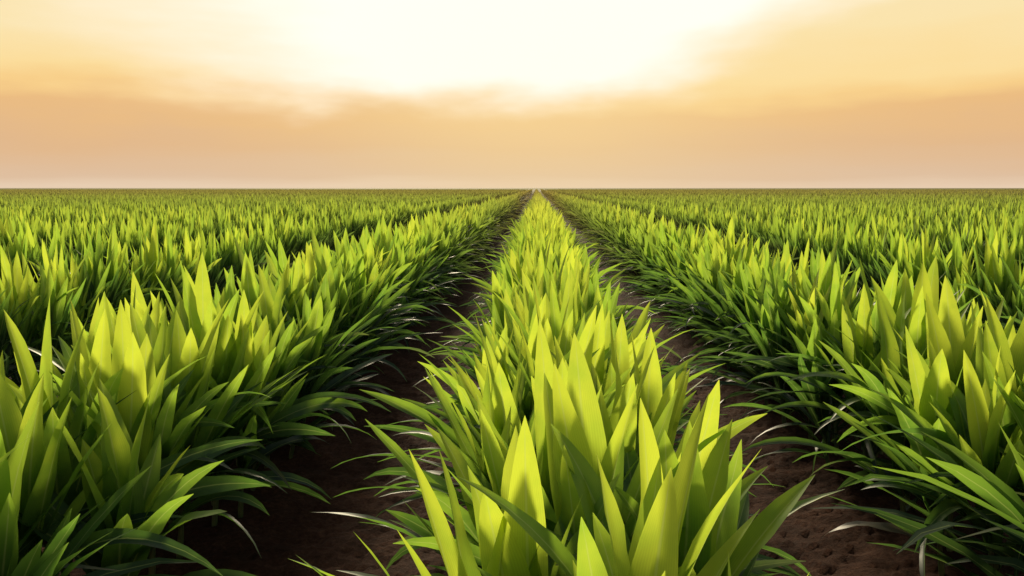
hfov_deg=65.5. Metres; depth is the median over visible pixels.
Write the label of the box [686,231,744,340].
corn plant
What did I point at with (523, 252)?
corn plant
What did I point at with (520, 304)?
corn plant
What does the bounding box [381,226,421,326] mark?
corn plant
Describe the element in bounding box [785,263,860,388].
corn plant
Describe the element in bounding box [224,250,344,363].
corn plant
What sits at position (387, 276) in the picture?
corn plant
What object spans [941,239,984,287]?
corn plant
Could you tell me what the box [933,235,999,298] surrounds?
corn plant
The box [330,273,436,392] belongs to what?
corn plant
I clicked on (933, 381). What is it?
corn plant
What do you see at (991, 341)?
corn plant
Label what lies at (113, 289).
corn plant
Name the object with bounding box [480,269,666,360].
corn plant
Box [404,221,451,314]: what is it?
corn plant
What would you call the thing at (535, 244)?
corn plant
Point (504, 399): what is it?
corn plant
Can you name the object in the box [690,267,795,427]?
corn plant
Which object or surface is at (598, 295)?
corn plant
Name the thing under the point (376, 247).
corn plant
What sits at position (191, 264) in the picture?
corn plant
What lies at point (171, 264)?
corn plant
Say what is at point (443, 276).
corn plant
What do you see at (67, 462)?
corn plant
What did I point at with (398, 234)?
corn plant
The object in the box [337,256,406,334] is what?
corn plant
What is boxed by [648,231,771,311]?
corn plant
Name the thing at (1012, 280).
corn plant
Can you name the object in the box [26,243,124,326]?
corn plant
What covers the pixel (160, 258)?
corn plant
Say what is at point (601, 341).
corn plant
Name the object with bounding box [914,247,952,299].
corn plant
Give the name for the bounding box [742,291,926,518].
corn plant
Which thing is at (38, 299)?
corn plant
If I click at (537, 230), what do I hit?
corn plant
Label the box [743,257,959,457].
corn plant
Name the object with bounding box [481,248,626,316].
corn plant
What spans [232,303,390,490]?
corn plant
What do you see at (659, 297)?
corn plant
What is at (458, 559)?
corn plant
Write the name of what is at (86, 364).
corn plant
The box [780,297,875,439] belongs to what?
corn plant
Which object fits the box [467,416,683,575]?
corn plant
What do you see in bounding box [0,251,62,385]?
corn plant
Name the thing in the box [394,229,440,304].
corn plant
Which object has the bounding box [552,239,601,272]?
corn plant
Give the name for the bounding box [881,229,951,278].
corn plant
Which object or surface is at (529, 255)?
corn plant
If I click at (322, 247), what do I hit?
corn plant
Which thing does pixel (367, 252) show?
corn plant
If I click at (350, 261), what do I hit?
corn plant
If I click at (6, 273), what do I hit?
corn plant
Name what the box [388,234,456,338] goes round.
corn plant
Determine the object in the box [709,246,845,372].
corn plant
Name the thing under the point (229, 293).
corn plant
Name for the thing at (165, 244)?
corn plant
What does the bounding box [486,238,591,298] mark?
corn plant
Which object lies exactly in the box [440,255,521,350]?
corn plant
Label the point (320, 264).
corn plant
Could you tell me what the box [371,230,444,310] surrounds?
corn plant
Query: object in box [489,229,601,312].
corn plant
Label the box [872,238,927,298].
corn plant
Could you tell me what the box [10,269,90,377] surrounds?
corn plant
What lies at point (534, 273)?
corn plant
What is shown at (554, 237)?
corn plant
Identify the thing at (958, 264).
corn plant
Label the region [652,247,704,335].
corn plant
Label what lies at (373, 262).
corn plant
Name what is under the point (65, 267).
corn plant
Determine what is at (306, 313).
corn plant
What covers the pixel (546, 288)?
corn plant
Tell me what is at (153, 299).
corn plant
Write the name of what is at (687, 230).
corn plant
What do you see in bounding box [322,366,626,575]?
corn plant
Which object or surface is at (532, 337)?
corn plant
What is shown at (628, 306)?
corn plant
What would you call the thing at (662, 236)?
corn plant
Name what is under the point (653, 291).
corn plant
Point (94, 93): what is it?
sky
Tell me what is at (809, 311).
corn plant
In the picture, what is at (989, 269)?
corn plant
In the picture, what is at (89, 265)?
corn plant
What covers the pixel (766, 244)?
corn plant
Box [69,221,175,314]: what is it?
corn plant
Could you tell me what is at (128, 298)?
corn plant
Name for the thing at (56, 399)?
corn plant
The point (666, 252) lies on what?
corn plant
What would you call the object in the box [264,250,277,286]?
corn plant
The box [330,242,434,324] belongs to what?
corn plant
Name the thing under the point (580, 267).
corn plant
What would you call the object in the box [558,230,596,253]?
corn plant
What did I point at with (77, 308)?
corn plant
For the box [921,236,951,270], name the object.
corn plant
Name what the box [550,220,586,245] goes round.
corn plant
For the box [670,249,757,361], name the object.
corn plant
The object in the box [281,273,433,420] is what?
corn plant
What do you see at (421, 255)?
corn plant
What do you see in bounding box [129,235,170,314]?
corn plant
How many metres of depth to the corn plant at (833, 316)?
4.32 m
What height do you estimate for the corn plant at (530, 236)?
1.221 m
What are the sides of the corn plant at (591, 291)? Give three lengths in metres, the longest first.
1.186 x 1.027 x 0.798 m
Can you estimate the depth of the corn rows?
11.46 m
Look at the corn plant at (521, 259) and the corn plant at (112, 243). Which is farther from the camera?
the corn plant at (521, 259)
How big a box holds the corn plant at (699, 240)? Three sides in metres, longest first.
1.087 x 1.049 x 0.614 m
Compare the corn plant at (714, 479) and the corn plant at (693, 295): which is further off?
the corn plant at (693, 295)
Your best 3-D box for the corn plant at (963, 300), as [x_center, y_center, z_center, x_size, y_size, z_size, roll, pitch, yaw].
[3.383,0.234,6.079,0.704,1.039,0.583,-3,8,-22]
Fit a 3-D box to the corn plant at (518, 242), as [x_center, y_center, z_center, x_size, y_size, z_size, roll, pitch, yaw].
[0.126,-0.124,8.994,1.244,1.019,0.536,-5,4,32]
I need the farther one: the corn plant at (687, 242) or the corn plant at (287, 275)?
the corn plant at (687, 242)
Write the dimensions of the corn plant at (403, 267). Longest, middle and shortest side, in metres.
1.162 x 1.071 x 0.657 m
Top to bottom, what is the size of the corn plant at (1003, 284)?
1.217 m
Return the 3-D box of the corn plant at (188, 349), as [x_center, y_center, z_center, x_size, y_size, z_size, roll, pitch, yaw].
[-1.382,0.591,3.057,1.117,1.087,0.426,-4,8,-30]
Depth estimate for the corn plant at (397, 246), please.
7.65 m
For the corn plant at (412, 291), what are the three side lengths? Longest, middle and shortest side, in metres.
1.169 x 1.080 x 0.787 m
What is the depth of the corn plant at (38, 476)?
2.18 m
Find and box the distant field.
[0,188,1023,193]
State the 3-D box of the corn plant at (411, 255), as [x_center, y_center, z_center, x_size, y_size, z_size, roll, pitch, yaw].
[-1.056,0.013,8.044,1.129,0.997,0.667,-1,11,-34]
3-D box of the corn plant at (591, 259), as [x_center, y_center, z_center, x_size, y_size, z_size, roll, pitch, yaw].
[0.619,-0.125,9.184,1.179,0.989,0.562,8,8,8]
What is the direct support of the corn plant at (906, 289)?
on the ground
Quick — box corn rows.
[0,189,1023,575]
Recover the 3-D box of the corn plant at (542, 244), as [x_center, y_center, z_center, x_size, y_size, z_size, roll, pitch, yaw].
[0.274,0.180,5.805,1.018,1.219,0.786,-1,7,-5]
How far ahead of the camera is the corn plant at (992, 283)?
5.78 m
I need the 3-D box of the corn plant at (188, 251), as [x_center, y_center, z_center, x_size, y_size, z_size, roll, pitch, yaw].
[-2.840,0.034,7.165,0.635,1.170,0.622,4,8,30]
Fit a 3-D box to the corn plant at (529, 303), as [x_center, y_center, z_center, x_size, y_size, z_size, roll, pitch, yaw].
[0.205,0.491,3.601,1.169,1.149,0.549,-2,9,-2]
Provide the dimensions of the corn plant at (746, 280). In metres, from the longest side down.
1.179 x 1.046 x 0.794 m
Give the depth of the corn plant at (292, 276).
5.06 m
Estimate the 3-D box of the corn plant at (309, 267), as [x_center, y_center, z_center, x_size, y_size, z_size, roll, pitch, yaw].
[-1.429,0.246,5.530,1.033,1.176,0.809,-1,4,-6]
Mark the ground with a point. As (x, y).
(290, 528)
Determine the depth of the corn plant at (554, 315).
3.33 m
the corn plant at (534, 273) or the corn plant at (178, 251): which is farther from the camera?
the corn plant at (178, 251)
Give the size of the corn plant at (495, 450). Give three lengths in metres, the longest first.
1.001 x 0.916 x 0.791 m
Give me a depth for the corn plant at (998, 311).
3.64 m
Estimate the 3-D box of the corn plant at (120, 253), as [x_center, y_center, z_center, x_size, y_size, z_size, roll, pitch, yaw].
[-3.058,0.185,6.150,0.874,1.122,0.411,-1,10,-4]
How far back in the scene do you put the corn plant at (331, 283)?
5.28 m
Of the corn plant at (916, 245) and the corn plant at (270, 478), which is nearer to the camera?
the corn plant at (270, 478)
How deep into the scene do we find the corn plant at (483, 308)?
7.26 m
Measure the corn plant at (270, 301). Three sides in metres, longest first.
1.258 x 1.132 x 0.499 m
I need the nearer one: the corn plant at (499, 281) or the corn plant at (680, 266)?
the corn plant at (499, 281)
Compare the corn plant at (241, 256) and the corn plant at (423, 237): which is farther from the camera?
the corn plant at (423, 237)
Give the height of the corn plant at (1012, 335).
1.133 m
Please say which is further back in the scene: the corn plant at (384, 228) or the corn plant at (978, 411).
the corn plant at (384, 228)
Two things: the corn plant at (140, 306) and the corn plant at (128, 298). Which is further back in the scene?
the corn plant at (128, 298)
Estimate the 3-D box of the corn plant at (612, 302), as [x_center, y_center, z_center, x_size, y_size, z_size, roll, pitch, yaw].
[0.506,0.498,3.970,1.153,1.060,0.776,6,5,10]
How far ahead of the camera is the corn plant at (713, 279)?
6.54 m
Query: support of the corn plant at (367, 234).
on the ground
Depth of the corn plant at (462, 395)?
3.02 m
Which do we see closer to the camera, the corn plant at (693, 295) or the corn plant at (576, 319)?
the corn plant at (576, 319)
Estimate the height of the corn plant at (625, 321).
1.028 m
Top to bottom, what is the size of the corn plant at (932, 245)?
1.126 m
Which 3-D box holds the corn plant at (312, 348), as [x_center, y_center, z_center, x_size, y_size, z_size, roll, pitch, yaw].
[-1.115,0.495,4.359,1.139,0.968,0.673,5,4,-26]
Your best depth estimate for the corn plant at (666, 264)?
8.35 m
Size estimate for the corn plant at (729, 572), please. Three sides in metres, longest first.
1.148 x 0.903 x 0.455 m
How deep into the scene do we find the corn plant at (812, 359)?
4.02 m
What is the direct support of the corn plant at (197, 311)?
on the ground
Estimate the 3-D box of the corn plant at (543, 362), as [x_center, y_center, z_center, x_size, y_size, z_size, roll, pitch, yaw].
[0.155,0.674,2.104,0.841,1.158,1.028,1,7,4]
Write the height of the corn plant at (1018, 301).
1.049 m
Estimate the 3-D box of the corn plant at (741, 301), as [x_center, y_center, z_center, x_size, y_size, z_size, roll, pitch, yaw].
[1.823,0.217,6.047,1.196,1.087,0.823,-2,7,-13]
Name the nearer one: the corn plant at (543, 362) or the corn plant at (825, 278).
the corn plant at (543, 362)
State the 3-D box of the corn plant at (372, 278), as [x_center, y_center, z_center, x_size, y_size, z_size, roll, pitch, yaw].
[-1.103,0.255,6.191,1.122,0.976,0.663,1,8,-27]
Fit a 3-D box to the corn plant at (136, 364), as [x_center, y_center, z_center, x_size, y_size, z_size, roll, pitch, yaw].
[-1.272,0.614,2.654,1.104,1.142,0.744,-6,9,-38]
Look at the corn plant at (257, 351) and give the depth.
3.54 m
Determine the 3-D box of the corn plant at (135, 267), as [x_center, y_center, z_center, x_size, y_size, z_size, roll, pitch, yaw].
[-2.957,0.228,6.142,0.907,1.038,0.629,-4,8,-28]
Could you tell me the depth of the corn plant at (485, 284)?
5.30 m
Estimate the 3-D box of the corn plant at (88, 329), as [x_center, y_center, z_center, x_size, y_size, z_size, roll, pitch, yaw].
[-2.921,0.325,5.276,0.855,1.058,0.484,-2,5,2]
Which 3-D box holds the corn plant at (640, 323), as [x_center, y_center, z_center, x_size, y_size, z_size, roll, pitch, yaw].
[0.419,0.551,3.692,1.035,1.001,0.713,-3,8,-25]
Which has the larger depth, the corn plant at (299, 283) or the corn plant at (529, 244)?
the corn plant at (529, 244)
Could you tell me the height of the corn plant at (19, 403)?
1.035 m
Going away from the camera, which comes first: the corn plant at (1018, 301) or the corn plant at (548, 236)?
the corn plant at (1018, 301)
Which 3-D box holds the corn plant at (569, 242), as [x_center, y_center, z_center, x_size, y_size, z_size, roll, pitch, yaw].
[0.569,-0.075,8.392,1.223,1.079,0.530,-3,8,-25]
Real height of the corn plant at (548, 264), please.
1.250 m
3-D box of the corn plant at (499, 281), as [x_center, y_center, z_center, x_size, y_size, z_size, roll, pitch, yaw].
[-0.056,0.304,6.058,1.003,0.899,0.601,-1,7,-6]
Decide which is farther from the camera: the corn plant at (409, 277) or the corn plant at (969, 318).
the corn plant at (409, 277)
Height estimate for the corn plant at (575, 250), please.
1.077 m
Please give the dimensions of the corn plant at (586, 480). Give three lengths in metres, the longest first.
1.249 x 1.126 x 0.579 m
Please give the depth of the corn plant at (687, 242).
8.93 m
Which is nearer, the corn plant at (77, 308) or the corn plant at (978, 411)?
the corn plant at (978, 411)
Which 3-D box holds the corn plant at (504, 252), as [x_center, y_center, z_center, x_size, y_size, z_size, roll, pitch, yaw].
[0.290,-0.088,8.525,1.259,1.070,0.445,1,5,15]
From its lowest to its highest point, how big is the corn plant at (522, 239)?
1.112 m
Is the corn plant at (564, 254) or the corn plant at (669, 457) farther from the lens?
the corn plant at (564, 254)
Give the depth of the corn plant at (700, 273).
7.22 m
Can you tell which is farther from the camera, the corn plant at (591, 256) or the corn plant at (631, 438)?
the corn plant at (591, 256)
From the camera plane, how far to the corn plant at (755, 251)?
7.05 m
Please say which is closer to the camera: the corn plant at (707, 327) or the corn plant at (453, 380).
the corn plant at (453, 380)
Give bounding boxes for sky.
[0,0,1023,187]
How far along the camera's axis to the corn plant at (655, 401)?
2.48 m
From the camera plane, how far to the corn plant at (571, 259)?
4.91 m
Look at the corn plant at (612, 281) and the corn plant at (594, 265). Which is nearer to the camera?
the corn plant at (612, 281)
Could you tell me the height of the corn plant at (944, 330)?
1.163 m
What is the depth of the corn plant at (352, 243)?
7.16 m
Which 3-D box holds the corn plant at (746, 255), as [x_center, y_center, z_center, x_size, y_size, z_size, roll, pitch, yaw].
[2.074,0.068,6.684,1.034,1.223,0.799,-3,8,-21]
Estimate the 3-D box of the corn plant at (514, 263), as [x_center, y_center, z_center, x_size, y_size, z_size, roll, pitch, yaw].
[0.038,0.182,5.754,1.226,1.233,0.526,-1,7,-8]
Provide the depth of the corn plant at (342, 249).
6.20 m
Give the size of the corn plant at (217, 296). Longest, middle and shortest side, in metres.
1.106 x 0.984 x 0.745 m
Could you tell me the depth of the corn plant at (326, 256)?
5.74 m
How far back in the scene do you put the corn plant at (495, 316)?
4.19 m
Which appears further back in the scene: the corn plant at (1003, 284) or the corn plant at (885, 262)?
the corn plant at (885, 262)
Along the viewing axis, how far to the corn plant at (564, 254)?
6.01 m
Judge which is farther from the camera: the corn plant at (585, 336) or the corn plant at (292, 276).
the corn plant at (292, 276)
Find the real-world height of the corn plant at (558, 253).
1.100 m
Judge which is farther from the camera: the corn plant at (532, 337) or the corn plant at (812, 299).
the corn plant at (812, 299)
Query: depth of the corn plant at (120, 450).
2.32 m
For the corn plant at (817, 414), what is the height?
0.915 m
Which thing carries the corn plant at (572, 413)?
on the ground
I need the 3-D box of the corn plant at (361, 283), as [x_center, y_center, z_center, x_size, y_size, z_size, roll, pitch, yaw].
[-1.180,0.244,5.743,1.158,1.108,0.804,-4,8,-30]
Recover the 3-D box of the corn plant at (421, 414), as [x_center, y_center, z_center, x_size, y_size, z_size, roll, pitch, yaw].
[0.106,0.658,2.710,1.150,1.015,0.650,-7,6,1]
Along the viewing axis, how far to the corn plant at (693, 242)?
8.51 m
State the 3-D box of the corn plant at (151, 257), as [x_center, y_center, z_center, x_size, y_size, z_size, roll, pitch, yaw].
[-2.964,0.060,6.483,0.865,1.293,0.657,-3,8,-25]
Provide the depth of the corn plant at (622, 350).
2.79 m
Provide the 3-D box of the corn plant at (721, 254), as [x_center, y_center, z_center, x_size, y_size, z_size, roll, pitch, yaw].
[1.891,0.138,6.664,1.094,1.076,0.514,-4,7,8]
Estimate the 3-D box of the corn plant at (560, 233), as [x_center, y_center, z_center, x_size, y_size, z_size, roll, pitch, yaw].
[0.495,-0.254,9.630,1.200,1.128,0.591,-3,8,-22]
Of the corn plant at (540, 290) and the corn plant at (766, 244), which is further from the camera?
the corn plant at (766, 244)
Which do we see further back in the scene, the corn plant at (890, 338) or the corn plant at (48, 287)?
the corn plant at (48, 287)
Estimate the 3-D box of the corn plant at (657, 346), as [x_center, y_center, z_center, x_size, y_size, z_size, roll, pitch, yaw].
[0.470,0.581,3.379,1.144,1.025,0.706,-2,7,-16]
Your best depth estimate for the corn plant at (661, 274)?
8.04 m
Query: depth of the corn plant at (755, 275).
5.70 m
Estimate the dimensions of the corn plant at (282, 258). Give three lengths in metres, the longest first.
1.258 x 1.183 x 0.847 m
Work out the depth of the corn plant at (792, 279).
5.68 m
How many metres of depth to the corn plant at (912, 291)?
4.09 m
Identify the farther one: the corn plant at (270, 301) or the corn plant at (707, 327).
the corn plant at (707, 327)
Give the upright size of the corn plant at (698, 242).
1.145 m
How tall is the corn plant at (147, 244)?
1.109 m
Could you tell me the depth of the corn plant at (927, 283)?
3.48 m
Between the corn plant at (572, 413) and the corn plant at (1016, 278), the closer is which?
the corn plant at (572, 413)
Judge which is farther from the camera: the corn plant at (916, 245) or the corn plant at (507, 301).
the corn plant at (916, 245)
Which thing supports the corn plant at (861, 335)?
on the ground
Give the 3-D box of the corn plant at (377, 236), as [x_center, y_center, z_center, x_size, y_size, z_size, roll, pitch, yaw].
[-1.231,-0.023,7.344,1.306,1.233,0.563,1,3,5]
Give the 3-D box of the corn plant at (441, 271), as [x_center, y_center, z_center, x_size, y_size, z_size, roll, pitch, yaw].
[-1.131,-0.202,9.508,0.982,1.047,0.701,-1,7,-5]
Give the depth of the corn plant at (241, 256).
4.66 m
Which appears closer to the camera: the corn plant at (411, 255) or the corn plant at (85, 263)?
the corn plant at (85, 263)
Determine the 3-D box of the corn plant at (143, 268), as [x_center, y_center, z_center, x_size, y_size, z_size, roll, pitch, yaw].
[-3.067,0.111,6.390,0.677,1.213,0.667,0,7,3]
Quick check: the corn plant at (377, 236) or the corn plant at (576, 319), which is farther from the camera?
the corn plant at (377, 236)
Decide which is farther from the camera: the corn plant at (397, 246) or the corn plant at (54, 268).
the corn plant at (397, 246)
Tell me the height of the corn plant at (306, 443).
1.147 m
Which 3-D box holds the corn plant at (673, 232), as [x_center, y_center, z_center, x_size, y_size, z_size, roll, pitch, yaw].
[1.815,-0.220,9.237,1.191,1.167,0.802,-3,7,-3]
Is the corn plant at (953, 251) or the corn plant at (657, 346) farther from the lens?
the corn plant at (953, 251)
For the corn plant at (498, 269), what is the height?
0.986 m
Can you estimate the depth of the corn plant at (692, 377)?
3.33 m
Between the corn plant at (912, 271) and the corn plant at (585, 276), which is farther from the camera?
the corn plant at (912, 271)
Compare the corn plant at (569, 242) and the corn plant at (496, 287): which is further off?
the corn plant at (569, 242)
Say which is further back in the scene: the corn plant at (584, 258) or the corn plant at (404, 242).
the corn plant at (404, 242)
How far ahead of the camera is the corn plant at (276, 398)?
3.90 m
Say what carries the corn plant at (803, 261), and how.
on the ground
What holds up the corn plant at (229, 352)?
on the ground
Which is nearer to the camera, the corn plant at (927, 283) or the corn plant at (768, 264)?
the corn plant at (927, 283)
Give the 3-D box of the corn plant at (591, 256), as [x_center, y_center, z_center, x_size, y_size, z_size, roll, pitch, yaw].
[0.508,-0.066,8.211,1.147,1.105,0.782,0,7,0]
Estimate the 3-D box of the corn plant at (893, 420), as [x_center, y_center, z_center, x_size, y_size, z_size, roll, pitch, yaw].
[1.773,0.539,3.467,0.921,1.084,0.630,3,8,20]
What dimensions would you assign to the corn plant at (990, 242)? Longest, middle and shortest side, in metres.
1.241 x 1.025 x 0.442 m
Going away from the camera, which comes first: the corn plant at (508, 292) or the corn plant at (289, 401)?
the corn plant at (289, 401)
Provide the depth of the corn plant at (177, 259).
6.79 m
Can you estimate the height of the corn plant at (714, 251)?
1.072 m
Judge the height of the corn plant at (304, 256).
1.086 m
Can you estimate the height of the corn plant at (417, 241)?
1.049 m
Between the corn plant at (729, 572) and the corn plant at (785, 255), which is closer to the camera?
the corn plant at (729, 572)
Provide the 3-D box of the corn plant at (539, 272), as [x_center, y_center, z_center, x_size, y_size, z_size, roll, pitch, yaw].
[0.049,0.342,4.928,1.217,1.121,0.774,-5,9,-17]
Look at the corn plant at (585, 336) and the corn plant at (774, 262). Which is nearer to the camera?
the corn plant at (585, 336)
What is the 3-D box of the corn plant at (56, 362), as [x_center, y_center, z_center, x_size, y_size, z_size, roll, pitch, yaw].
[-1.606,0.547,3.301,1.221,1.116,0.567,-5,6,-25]
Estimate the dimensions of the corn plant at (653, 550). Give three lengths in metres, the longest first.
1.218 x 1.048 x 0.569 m
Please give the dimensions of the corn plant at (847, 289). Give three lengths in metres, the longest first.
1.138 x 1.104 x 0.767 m
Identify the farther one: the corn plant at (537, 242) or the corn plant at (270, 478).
the corn plant at (537, 242)
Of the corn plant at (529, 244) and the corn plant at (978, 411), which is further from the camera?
the corn plant at (529, 244)
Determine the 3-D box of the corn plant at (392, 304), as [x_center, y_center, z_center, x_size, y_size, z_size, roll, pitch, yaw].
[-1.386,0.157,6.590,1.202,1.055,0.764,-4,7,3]
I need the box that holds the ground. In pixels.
[8,194,1023,575]
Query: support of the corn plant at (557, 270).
on the ground
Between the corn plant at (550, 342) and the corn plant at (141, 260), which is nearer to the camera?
the corn plant at (550, 342)
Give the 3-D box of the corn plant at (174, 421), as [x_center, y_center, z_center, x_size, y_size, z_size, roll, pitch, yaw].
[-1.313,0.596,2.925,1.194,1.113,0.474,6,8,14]
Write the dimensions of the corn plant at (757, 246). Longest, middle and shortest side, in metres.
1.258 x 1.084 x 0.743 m
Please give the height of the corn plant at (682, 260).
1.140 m
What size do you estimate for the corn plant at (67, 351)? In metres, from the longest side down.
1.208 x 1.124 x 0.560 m
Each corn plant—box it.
[0,246,86,381]
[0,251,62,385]
[0,350,88,516]
[0,374,222,575]
[3,298,260,575]
[5,353,206,575]
[8,300,270,547]
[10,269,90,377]
[18,380,255,575]
[22,253,61,374]
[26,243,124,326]
[27,263,86,392]
[27,286,283,415]
[28,239,101,372]
[35,233,93,325]
[35,252,117,346]
[37,273,283,524]
[40,245,127,303]
[40,269,93,356]
[42,238,130,319]
[52,291,112,388]
[52,299,269,522]
[53,299,299,558]
[62,300,328,453]
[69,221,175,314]
[72,227,144,308]
[75,233,170,318]
[88,241,168,309]
[103,241,157,308]
[105,216,194,321]
[110,303,268,574]
[111,291,330,536]
[122,251,170,320]
[128,238,176,305]
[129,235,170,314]
[130,224,213,297]
[135,244,213,286]
[146,232,192,262]
[150,291,168,324]
[155,253,290,505]
[157,231,209,317]
[159,231,214,295]
[161,228,221,296]
[165,247,198,270]
[184,266,324,452]
[192,291,324,525]
[207,290,367,517]
[212,265,337,465]
[214,284,296,422]
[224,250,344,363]
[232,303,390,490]
[233,234,356,386]
[237,265,355,467]
[239,255,324,395]
[255,238,361,362]
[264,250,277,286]
[272,240,379,346]
[277,258,359,348]
[279,252,367,422]
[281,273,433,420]
[282,263,405,395]
[283,283,391,425]
[288,290,390,458]
[290,450,538,575]
[292,242,383,320]
[301,243,420,374]
[301,245,424,358]
[310,224,391,364]
[315,242,363,380]
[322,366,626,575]
[330,228,374,263]
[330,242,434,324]
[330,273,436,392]
[332,323,599,496]
[334,219,450,322]
[334,232,410,369]
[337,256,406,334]
[337,394,537,575]
[340,248,430,390]
[345,250,420,375]
[347,227,438,342]
[350,224,427,301]
[350,232,411,361]
[351,235,424,314]
[353,262,422,377]
[355,243,432,368]
[359,336,526,541]
[363,314,679,569]
[366,320,609,516]
[370,242,411,354]
[371,214,431,295]
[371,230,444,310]
[373,236,417,326]
[379,293,636,461]
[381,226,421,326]
[385,239,461,350]
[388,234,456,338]
[389,305,699,488]
[391,222,455,324]
[393,333,789,575]
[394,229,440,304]
[398,243,444,325]
[402,319,639,523]
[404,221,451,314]
[408,232,465,314]
[411,246,455,325]
[415,271,521,384]
[417,282,515,405]
[418,228,465,311]
[419,230,457,291]
[422,275,691,478]
[427,289,520,441]
[429,238,461,293]
[429,455,714,575]
[433,271,647,398]
[434,244,555,360]
[435,270,692,493]
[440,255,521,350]
[442,257,623,412]
[443,278,521,411]
[444,272,507,344]
[446,257,557,371]
[448,330,804,575]
[458,244,553,306]
[459,394,759,575]
[460,314,773,505]
[463,244,534,336]
[463,255,529,365]
[464,238,569,322]
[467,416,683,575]
[469,238,525,305]
[470,244,523,306]
[473,233,520,295]
[473,246,621,317]
[478,228,549,324]
[479,268,641,356]
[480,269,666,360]
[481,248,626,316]
[485,231,539,261]
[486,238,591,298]
[487,228,592,323]
[489,220,551,269]
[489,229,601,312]
[491,259,614,322]
[493,221,549,264]
[494,223,538,272]
[496,276,574,330]
[502,274,561,335]
[503,261,617,327]
[512,303,678,450]
[513,233,620,292]
[515,270,579,352]
[526,301,733,453]
[533,234,545,252]
[535,329,810,575]
[545,223,573,244]
[545,380,843,565]
[546,420,814,575]
[549,249,622,307]
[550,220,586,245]
[552,226,590,265]
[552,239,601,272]
[552,240,568,271]
[556,222,595,259]
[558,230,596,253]
[558,247,656,313]
[559,251,670,368]
[563,232,607,279]
[565,230,609,278]
[568,234,601,284]
[568,243,626,291]
[579,261,671,375]
[580,281,727,419]
[581,249,622,291]
[582,246,619,310]
[587,258,684,361]
[593,285,715,380]
[608,302,732,452]
[621,220,688,302]
[622,221,671,307]
[624,237,688,311]
[633,237,674,315]
[633,335,724,442]
[636,240,694,336]
[638,224,704,314]
[638,243,688,327]
[641,246,698,332]
[645,238,717,343]
[645,246,737,348]
[646,215,703,291]
[647,226,698,280]
[647,237,735,303]
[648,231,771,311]
[649,252,744,369]
[650,239,712,320]
[650,245,727,354]
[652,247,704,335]
[660,227,708,276]
[660,240,728,355]
[661,217,748,320]
[661,261,796,404]
[662,249,809,372]
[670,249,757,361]
[672,235,779,346]
[672,242,758,355]
[684,225,780,351]
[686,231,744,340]
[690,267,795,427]
[694,245,780,372]
[695,255,852,368]
[698,242,767,305]
[698,243,794,398]
[699,249,798,346]
[702,250,774,395]
[709,239,797,329]
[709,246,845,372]
[717,239,817,399]
[723,305,846,475]
[724,260,801,415]
[724,275,854,443]
[728,237,875,369]
[728,552,808,575]
[730,261,914,454]
[735,254,861,391]
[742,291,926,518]
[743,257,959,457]
[745,285,910,485]
[747,240,772,351]
[748,267,856,439]
[765,269,963,440]
[776,288,970,406]
[780,270,980,457]
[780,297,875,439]
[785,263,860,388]
[786,256,987,510]
[809,292,977,534]
[823,326,1000,575]
[825,298,1003,465]
[825,346,1023,575]
[829,276,1017,551]
[840,296,1023,570]
[866,298,1016,417]
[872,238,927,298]
[876,232,914,285]
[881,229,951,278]
[884,236,922,285]
[892,288,1022,563]
[907,232,983,279]
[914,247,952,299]
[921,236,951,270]
[929,234,934,253]
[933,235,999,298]
[939,230,1022,321]
[939,233,978,303]
[940,251,981,320]
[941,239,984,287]
[945,225,999,291]
[955,232,997,329]
[959,251,1021,324]
[961,272,1013,309]
[978,253,1023,332]
[984,267,1023,330]
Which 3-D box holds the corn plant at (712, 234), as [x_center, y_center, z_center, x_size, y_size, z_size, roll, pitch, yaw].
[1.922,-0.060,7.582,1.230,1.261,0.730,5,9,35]
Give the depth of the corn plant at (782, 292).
4.97 m

